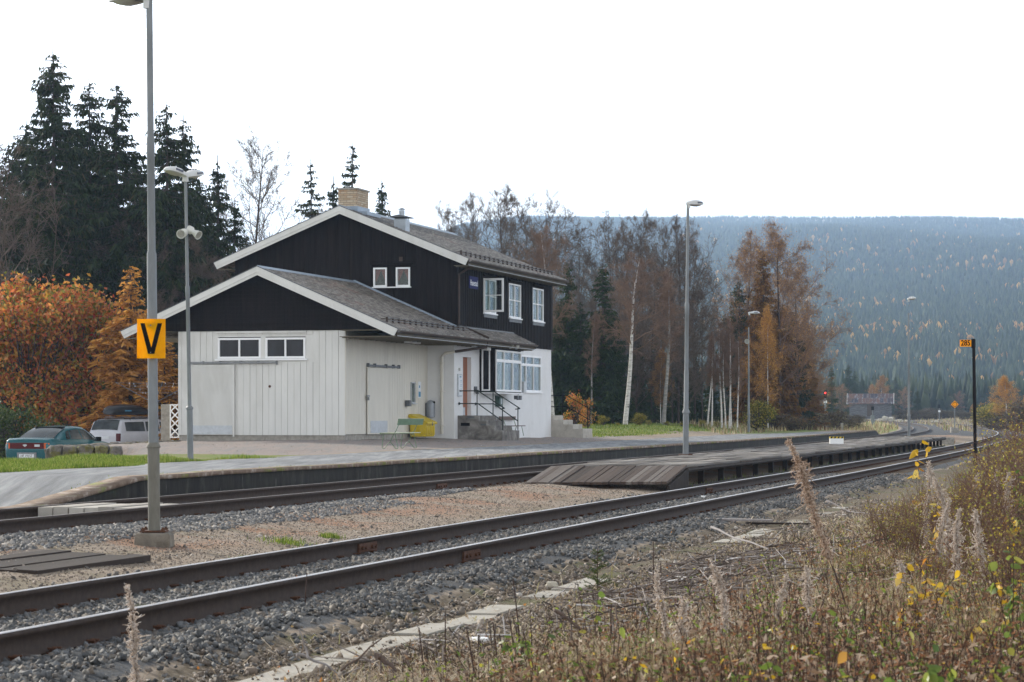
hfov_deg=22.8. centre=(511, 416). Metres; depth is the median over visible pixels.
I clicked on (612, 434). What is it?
lawn
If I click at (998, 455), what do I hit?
twiggy shrub
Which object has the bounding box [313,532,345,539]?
grass tuft
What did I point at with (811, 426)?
bush
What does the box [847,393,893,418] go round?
log shed
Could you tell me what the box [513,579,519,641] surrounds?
dead stalk
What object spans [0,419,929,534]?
railway track
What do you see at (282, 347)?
window
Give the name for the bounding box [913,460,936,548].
fireweed stalk
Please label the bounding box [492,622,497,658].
dead stalk
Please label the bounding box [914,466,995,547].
twiggy shrub
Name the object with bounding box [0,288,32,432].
rowan tree
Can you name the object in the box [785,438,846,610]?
fireweed stalk
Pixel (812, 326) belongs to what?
birch tree
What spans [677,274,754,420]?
bare tree
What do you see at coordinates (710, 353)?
birch tree
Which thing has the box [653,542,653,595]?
dead stalk
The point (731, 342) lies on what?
birch tree
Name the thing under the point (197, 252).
bare tree
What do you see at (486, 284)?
window
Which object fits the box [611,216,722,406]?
bare tree
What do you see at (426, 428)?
grit bin
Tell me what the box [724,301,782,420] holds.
spruce tree
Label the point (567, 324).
spruce tree
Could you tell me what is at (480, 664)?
leafy seedling
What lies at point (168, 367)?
larch tree
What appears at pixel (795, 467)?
weeds
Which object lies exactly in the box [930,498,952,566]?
fireweed stalk
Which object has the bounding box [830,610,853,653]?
leafy seedling
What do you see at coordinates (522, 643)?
green sapling
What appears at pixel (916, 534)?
twiggy shrub
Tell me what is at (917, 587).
dry grass
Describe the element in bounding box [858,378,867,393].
spruce tree
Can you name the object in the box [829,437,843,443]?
striped box
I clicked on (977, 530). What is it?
fireweed stalk
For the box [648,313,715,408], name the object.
bare tree
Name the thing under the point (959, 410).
bush
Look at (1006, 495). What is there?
twiggy shrub
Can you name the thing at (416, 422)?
bench
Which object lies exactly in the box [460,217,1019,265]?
hill
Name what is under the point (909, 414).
street lamp
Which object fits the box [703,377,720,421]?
spruce tree
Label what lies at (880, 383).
birch tree
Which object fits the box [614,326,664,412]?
bare tree
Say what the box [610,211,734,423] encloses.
bare tree
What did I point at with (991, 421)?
bush
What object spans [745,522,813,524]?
board
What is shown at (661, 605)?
fireweed stalk
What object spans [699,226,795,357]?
birch tree
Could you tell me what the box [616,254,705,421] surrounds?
bare tree
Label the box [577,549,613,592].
spruce seedling
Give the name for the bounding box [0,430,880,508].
platform
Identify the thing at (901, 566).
fireweed stalk
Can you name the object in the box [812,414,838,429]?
bush
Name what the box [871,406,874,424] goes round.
railway signal
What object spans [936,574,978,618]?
willow sapling
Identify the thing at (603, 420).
bush
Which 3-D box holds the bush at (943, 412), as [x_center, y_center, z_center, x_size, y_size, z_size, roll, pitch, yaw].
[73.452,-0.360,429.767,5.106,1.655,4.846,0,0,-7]
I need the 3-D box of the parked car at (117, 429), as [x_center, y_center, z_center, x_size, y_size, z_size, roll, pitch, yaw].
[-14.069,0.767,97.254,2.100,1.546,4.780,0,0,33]
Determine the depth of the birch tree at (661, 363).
148.87 m
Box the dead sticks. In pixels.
[313,495,1020,681]
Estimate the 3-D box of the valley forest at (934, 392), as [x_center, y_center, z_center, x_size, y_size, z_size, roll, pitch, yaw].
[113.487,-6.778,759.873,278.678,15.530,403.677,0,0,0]
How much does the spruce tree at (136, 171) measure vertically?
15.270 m
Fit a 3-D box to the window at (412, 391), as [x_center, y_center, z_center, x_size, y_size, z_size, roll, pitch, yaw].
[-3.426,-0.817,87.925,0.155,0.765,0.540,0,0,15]
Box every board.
[470,637,492,641]
[708,518,772,521]
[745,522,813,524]
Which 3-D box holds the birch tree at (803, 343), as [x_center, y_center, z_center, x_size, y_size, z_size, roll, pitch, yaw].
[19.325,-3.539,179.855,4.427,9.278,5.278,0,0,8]
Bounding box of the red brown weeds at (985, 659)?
[428,492,1023,681]
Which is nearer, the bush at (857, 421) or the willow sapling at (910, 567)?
the willow sapling at (910, 567)
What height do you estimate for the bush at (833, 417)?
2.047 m
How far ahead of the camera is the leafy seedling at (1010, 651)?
10.80 m
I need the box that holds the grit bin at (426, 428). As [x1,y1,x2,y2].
[408,414,436,436]
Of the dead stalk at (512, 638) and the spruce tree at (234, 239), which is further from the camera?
the spruce tree at (234, 239)
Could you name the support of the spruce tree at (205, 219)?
on the ground at (22, 487)
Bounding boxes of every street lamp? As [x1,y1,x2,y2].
[108,0,174,547]
[163,166,203,458]
[679,200,703,454]
[745,311,759,431]
[904,297,915,436]
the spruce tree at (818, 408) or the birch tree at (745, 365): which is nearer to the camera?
the birch tree at (745, 365)
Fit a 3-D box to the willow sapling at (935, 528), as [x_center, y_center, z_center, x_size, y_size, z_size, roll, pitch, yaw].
[3.190,0.940,19.096,0.142,0.673,0.268,0,0,0]
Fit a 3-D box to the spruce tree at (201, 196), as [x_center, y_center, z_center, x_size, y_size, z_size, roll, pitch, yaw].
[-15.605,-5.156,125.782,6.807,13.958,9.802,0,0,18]
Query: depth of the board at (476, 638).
18.18 m
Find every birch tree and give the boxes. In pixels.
[510,224,580,414]
[581,309,600,423]
[588,251,696,424]
[643,268,690,424]
[647,347,674,422]
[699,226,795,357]
[701,336,718,426]
[704,331,718,423]
[710,319,725,427]
[714,334,730,424]
[721,317,739,427]
[722,325,740,428]
[729,214,837,406]
[731,338,745,427]
[740,339,776,402]
[745,304,787,427]
[767,259,855,413]
[781,307,814,390]
[794,320,832,392]
[800,339,838,405]
[828,384,853,410]
[868,384,877,393]
[874,375,890,393]
[894,387,911,409]
[949,390,965,409]
[980,375,1021,414]
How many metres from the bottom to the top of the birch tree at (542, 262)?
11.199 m
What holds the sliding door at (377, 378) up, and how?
in the station building
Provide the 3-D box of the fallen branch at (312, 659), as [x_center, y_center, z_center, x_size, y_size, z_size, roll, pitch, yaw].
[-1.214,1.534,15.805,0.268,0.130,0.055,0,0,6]
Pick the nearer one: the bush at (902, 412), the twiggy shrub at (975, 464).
the twiggy shrub at (975, 464)
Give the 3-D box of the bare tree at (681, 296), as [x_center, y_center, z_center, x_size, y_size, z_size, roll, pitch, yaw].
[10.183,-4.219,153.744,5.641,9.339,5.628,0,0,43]
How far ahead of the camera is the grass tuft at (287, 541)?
29.01 m
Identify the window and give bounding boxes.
[218,338,260,358]
[265,337,305,357]
[373,267,386,286]
[396,267,409,286]
[410,382,417,403]
[479,348,523,393]
[483,278,503,315]
[509,283,522,319]
[522,355,542,392]
[533,288,544,322]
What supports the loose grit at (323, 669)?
on the ground at (22, 487)
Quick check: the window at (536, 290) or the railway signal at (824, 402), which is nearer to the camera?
the window at (536, 290)
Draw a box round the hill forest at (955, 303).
[448,215,1023,385]
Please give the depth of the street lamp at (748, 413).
142.95 m
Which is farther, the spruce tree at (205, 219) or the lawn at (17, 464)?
the spruce tree at (205, 219)
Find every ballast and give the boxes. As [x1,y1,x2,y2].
[0,473,924,681]
[0,487,475,539]
[0,499,419,550]
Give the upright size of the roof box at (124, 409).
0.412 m
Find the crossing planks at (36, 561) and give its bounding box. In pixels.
[0,549,150,574]
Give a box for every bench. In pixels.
[380,418,423,448]
[499,416,525,435]
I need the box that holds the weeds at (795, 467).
[690,444,944,486]
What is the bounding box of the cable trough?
[238,507,847,681]
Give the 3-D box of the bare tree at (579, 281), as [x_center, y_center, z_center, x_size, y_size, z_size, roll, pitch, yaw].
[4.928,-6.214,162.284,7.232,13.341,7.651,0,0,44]
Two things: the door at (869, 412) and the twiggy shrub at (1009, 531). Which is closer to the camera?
the twiggy shrub at (1009, 531)
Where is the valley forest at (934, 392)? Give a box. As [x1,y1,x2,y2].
[551,365,1023,413]
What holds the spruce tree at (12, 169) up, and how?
on the ground at (22, 487)
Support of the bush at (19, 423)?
on the ground at (22, 487)
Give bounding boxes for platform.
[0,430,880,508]
[525,437,945,489]
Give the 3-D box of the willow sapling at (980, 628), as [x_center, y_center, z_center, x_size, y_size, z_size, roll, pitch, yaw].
[2.424,1.102,12.532,0.370,0.288,0.124,0,0,24]
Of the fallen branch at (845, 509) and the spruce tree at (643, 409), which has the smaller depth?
the fallen branch at (845, 509)
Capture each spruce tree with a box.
[0,48,125,437]
[0,145,31,269]
[1,213,39,271]
[4,119,50,257]
[55,83,128,287]
[56,138,86,227]
[63,86,162,320]
[87,133,131,235]
[118,104,212,399]
[120,155,155,236]
[134,185,156,301]
[161,115,225,299]
[189,178,230,251]
[200,155,234,280]
[200,221,223,276]
[222,200,249,252]
[240,240,253,249]
[294,158,324,217]
[323,175,337,211]
[341,144,359,187]
[374,183,390,216]
[551,263,590,417]
[551,299,574,418]
[555,300,598,423]
[570,264,636,423]
[593,314,634,423]
[623,331,656,423]
[644,336,676,422]
[659,329,699,422]
[688,357,710,423]
[703,282,775,422]
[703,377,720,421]
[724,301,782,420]
[726,254,800,430]
[771,300,807,422]
[781,312,816,429]
[795,339,820,429]
[807,362,830,429]
[826,368,838,415]
[835,364,860,417]
[836,384,843,412]
[851,369,858,391]
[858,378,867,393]
[890,378,901,415]
[910,390,922,419]
[1012,386,1023,403]
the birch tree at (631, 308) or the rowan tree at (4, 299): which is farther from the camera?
the birch tree at (631, 308)
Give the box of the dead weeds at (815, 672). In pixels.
[328,482,1023,681]
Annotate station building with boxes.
[121,188,591,440]
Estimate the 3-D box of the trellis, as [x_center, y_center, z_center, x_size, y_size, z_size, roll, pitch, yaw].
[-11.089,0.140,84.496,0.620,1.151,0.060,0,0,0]
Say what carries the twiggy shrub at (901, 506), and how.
on the ground at (22, 487)
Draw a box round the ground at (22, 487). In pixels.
[0,407,1021,681]
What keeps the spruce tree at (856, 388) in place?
on the ground at (22, 487)
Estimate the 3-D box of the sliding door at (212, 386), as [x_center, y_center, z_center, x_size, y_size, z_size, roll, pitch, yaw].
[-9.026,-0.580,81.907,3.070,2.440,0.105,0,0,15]
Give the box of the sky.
[0,0,1023,254]
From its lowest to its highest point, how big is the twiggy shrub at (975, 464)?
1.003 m
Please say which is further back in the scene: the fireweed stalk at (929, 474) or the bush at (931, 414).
the bush at (931, 414)
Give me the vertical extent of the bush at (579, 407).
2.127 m
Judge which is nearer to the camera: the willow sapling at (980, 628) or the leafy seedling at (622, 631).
the leafy seedling at (622, 631)
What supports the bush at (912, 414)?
on the ground at (22, 487)
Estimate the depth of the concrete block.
132.50 m
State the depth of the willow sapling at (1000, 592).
14.02 m
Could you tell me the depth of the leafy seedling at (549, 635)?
14.09 m
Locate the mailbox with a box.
[495,395,502,406]
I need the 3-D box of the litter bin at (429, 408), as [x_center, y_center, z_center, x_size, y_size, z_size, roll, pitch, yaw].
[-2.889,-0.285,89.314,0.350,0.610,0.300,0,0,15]
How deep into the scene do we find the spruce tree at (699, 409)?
162.75 m
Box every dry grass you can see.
[291,479,1023,681]
[630,405,1023,432]
[673,419,888,434]
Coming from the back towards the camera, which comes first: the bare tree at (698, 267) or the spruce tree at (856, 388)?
the spruce tree at (856, 388)
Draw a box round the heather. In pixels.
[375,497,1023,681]
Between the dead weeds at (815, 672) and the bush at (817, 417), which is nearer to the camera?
the dead weeds at (815, 672)
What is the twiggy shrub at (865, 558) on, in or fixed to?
on the ground at (22, 487)
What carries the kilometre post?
on the ground at (22, 487)
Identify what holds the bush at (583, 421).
on the ground at (22, 487)
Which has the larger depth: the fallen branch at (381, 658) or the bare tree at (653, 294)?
the bare tree at (653, 294)
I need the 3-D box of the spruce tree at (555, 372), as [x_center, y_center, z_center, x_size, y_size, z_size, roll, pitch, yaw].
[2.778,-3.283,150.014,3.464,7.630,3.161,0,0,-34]
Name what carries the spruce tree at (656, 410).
on the ground at (22, 487)
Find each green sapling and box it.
[499,635,532,670]
[740,662,782,681]
[884,669,893,681]
[922,657,948,681]
[932,642,1010,681]
[980,538,1023,658]
[993,470,1023,540]
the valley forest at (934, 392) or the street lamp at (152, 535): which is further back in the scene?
the valley forest at (934, 392)
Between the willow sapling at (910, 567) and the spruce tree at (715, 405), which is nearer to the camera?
the willow sapling at (910, 567)
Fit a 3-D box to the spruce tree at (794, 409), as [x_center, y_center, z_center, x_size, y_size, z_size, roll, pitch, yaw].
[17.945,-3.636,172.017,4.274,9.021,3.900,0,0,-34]
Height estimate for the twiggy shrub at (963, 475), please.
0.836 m
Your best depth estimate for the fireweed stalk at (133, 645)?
13.50 m
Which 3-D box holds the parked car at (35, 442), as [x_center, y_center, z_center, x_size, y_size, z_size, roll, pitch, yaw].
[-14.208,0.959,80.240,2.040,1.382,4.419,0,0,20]
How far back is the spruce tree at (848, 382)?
479.67 m
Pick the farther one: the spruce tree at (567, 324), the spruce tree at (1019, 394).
the spruce tree at (1019, 394)
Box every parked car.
[6,425,106,459]
[90,417,177,442]
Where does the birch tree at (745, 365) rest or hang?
on the ground at (22, 487)
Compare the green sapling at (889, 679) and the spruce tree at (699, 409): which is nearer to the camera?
the green sapling at (889, 679)
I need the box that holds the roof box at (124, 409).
[103,404,147,414]
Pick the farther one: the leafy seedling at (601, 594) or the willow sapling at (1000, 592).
the leafy seedling at (601, 594)
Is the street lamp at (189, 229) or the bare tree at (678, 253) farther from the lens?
the bare tree at (678, 253)
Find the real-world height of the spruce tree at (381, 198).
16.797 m
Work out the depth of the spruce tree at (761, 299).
165.70 m
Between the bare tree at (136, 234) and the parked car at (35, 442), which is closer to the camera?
the parked car at (35, 442)
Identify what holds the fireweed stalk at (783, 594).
on the ground at (22, 487)
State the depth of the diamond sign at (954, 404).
204.94 m
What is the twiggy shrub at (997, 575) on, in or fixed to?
on the ground at (22, 487)
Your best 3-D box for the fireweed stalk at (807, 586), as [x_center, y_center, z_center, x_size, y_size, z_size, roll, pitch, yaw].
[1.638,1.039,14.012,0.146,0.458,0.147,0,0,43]
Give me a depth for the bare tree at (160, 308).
109.94 m
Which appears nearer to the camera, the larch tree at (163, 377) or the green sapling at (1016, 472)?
the green sapling at (1016, 472)
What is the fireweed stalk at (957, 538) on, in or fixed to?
on the ground at (22, 487)
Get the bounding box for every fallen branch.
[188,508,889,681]
[296,653,337,672]
[298,629,308,658]
[374,653,397,671]
[553,609,588,632]
[710,526,767,548]
[782,563,822,570]
[811,526,833,542]
[826,500,880,514]
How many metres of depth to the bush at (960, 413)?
419.54 m
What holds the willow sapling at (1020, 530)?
on the ground at (22, 487)
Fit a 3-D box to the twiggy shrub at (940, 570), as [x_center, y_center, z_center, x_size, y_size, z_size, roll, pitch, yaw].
[2.924,1.022,17.517,0.583,0.557,0.516,0,0,42]
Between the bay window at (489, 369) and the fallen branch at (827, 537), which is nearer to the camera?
the fallen branch at (827, 537)
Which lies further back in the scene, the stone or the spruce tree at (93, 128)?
the spruce tree at (93, 128)
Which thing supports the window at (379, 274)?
in the station building
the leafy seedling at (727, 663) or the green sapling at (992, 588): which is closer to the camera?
the leafy seedling at (727, 663)
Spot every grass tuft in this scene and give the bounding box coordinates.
[247,535,316,547]
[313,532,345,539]
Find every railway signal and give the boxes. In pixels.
[823,390,826,413]
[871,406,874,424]
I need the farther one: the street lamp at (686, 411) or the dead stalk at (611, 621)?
the street lamp at (686, 411)
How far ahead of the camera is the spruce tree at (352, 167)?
150.95 m
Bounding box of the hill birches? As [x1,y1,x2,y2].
[479,215,1023,379]
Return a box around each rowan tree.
[0,270,102,436]
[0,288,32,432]
[1,273,139,426]
[66,316,173,424]
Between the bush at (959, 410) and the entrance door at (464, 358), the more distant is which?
the bush at (959, 410)
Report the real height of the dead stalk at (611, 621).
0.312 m
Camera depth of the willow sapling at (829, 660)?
8.59 m
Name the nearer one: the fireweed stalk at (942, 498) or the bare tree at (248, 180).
the fireweed stalk at (942, 498)
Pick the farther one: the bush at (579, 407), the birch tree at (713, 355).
the birch tree at (713, 355)
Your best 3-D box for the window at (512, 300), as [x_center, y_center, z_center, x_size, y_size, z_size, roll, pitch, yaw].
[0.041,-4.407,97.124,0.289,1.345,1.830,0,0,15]
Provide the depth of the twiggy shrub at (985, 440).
36.11 m
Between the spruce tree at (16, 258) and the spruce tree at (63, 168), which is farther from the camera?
the spruce tree at (63, 168)
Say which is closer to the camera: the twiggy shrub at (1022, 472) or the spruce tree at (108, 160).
the twiggy shrub at (1022, 472)
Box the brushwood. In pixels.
[526,527,960,634]
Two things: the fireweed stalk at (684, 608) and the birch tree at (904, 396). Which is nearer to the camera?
the fireweed stalk at (684, 608)
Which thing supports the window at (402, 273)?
in the station building
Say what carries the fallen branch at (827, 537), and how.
on the ground at (22, 487)
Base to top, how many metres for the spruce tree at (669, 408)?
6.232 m
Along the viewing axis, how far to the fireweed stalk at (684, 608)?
12.58 m
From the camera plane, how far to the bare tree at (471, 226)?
174.91 m
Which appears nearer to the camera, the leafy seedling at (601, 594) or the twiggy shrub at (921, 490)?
the leafy seedling at (601, 594)
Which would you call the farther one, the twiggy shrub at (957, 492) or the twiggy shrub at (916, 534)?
the twiggy shrub at (957, 492)
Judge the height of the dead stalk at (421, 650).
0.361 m
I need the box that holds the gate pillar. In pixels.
[161,404,170,440]
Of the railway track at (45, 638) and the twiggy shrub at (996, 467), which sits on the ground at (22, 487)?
the twiggy shrub at (996, 467)
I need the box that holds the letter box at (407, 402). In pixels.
[405,400,410,405]
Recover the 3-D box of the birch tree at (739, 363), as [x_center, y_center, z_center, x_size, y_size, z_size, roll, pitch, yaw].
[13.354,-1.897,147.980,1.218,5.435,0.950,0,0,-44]
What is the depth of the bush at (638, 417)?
141.89 m
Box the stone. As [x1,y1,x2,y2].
[545,581,558,588]
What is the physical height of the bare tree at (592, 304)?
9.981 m
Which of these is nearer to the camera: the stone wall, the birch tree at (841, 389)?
the stone wall
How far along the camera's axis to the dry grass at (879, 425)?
285.01 m
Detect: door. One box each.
[191,361,277,436]
[366,363,400,433]
[463,357,466,414]
[867,405,873,415]
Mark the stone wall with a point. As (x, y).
(50, 451)
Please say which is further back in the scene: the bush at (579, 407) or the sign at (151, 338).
the bush at (579, 407)
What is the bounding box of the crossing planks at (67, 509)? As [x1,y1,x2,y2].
[38,503,172,516]
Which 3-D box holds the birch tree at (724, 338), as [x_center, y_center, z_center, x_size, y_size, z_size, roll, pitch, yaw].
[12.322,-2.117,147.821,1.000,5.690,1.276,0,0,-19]
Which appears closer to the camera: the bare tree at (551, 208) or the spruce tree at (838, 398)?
the bare tree at (551, 208)
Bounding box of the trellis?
[170,404,178,437]
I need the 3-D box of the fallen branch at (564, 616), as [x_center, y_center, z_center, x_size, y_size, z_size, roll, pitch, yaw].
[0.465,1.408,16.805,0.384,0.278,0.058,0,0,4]
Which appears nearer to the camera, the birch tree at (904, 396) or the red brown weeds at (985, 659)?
the red brown weeds at (985, 659)
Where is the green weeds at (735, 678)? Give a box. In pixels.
[390,500,1023,681]
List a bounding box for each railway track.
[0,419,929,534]
[0,421,1022,662]
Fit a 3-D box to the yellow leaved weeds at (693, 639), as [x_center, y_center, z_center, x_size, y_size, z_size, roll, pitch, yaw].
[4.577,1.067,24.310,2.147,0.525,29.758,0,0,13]
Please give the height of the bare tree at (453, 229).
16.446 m
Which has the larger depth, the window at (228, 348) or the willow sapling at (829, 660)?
the window at (228, 348)
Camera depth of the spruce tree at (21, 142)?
125.72 m
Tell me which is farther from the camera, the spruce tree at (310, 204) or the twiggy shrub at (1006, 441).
the spruce tree at (310, 204)
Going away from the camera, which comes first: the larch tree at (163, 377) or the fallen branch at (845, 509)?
the fallen branch at (845, 509)
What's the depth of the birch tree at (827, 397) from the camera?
204.75 m
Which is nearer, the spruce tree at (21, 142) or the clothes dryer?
the clothes dryer
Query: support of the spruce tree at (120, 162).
on the ground at (22, 487)
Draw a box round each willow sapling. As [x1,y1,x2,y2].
[826,622,832,681]
[838,650,858,681]
[895,556,963,606]
[896,598,921,636]
[907,440,931,506]
[929,497,945,571]
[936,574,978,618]
[965,610,1008,641]
[988,576,1023,616]
[1002,515,1023,555]
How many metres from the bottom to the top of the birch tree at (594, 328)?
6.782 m
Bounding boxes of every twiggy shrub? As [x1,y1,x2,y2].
[834,537,887,580]
[850,486,919,546]
[864,537,928,584]
[866,484,956,554]
[879,486,930,533]
[889,468,966,536]
[903,465,1023,564]
[904,524,974,583]
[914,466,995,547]
[934,516,1023,604]
[937,466,975,516]
[942,453,993,499]
[945,425,1023,516]
[949,438,1022,511]
[950,438,1023,545]
[957,441,994,490]
[958,412,1023,493]
[961,423,1023,494]
[962,482,1023,586]
[971,396,1023,483]
[973,416,1023,482]
[974,413,1023,493]
[983,425,1023,524]
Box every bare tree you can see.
[0,139,103,310]
[79,200,209,337]
[157,236,233,351]
[157,285,179,377]
[182,258,228,294]
[214,126,325,250]
[434,200,472,240]
[440,179,570,268]
[443,189,528,256]
[489,197,586,350]
[493,186,618,312]
[547,217,618,328]
[550,207,671,344]
[553,290,594,379]
[563,263,628,379]
[581,223,677,385]
[587,285,657,393]
[588,205,685,406]
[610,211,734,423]
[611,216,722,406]
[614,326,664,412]
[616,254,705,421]
[634,273,727,422]
[646,231,750,421]
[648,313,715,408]
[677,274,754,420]
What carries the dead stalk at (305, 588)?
on the ground at (22, 487)
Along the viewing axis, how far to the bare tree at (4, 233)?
108.68 m
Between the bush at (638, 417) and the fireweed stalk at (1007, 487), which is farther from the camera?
the bush at (638, 417)
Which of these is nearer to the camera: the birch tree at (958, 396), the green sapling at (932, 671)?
the green sapling at (932, 671)
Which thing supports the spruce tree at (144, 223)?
on the ground at (22, 487)
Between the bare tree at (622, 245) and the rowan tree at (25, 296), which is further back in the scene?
the bare tree at (622, 245)
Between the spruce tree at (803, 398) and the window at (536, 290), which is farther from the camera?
the spruce tree at (803, 398)
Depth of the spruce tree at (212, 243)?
120.87 m
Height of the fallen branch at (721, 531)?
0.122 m
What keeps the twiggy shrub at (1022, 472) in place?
on the ground at (22, 487)
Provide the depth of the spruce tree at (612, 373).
147.65 m
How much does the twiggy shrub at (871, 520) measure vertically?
0.691 m
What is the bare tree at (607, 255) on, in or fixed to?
on the ground at (22, 487)
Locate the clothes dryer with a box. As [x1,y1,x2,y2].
[116,382,177,400]
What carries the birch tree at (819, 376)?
on the ground at (22, 487)
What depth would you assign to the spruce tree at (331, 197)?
155.94 m
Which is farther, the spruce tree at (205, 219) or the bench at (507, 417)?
the spruce tree at (205, 219)
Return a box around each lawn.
[0,452,280,472]
[577,422,729,436]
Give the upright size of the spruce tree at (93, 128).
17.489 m
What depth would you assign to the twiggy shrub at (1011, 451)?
29.95 m
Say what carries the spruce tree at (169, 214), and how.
on the ground at (22, 487)
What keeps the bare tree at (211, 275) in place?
on the ground at (22, 487)
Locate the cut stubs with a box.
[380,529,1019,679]
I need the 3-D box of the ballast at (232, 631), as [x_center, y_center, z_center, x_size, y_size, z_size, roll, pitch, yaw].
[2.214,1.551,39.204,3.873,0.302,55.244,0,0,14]
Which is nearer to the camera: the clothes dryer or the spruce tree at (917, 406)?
the clothes dryer
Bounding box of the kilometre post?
[960,339,976,464]
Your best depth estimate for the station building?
87.92 m
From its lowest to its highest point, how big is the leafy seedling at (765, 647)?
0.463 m
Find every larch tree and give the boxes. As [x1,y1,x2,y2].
[72,266,172,431]
[116,313,177,415]
[132,343,178,439]
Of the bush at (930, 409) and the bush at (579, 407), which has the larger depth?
the bush at (930, 409)
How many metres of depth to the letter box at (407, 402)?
86.97 m
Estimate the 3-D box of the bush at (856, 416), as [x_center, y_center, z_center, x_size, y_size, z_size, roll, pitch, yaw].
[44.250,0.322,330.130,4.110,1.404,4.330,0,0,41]
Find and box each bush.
[0,399,60,457]
[0,406,23,458]
[563,390,585,423]
[576,397,596,426]
[597,415,609,424]
[631,413,646,424]
[738,399,778,430]
[744,413,811,430]
[798,413,827,429]
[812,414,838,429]
[817,410,856,429]
[836,417,866,428]
[843,414,867,422]
[892,409,910,419]
[899,410,927,419]
[915,410,943,419]
[923,407,948,415]
[935,410,955,417]
[949,409,966,414]
[950,411,963,417]
[959,412,972,419]
[965,400,1009,427]
[969,411,1021,430]
[991,401,1023,431]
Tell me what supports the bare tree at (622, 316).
on the ground at (22, 487)
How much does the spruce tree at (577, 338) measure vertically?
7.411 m
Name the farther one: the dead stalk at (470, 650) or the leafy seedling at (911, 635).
the dead stalk at (470, 650)
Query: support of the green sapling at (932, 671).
on the ground at (22, 487)
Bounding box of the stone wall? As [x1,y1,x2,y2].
[44,440,180,458]
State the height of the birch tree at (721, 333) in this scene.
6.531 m
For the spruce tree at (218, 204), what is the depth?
118.82 m
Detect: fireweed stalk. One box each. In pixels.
[122,583,149,681]
[652,569,673,646]
[669,597,693,646]
[708,558,737,643]
[772,573,788,625]
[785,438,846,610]
[792,564,820,629]
[889,559,912,597]
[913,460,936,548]
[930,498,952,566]
[931,476,954,561]
[943,508,968,586]
[965,508,993,588]
[999,471,1015,514]
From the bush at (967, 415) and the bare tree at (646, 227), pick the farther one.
the bush at (967, 415)
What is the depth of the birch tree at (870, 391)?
499.80 m
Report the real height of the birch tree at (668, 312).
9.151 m
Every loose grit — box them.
[0,477,717,592]
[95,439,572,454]
[162,496,938,681]
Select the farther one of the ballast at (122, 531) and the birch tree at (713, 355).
the birch tree at (713, 355)
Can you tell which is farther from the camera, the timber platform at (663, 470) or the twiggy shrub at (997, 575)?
the timber platform at (663, 470)
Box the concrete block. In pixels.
[935,437,954,444]
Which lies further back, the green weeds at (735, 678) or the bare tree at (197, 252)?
the bare tree at (197, 252)
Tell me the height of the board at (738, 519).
0.031 m
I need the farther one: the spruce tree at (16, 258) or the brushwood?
the spruce tree at (16, 258)
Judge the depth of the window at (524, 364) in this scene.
99.98 m
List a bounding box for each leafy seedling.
[455,661,485,680]
[522,608,555,663]
[576,579,605,639]
[609,618,632,669]
[720,638,739,676]
[748,638,775,680]
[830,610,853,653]
[907,628,917,674]
[1002,632,1023,678]
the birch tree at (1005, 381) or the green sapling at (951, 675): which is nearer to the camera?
the green sapling at (951, 675)
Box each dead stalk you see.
[305,574,306,602]
[418,628,424,678]
[466,628,474,676]
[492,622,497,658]
[509,620,515,662]
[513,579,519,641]
[610,604,611,638]
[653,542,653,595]
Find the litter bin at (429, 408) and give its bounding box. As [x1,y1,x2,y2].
[425,400,434,416]
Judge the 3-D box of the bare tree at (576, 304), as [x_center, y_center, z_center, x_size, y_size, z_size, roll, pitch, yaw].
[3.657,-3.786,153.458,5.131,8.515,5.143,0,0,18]
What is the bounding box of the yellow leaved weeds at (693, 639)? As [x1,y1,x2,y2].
[592,545,1023,681]
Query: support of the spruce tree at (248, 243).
on the ground at (22, 487)
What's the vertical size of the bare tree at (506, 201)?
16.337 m
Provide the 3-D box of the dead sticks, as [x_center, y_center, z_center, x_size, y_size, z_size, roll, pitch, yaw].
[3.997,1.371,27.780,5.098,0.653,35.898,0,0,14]
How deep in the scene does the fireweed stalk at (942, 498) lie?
19.98 m
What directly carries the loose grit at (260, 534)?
on the ground at (22, 487)
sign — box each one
[137,319,165,357]
[950,401,958,432]
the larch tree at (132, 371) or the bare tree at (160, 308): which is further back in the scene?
the bare tree at (160, 308)
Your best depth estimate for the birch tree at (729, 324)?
147.99 m
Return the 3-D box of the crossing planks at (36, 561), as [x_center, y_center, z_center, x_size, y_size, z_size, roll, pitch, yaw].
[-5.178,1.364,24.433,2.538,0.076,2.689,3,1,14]
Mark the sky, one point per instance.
(847, 108)
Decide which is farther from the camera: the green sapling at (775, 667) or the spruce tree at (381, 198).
the spruce tree at (381, 198)
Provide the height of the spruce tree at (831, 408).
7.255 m
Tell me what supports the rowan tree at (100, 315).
on the ground at (22, 487)
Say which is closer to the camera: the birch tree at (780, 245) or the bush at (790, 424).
the bush at (790, 424)
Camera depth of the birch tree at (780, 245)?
169.63 m
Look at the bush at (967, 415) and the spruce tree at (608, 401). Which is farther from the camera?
the bush at (967, 415)
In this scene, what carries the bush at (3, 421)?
on the ground at (22, 487)
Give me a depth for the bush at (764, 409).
149.73 m
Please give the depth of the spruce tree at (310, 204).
149.97 m
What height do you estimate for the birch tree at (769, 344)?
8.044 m
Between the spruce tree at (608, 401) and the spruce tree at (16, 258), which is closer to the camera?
the spruce tree at (16, 258)

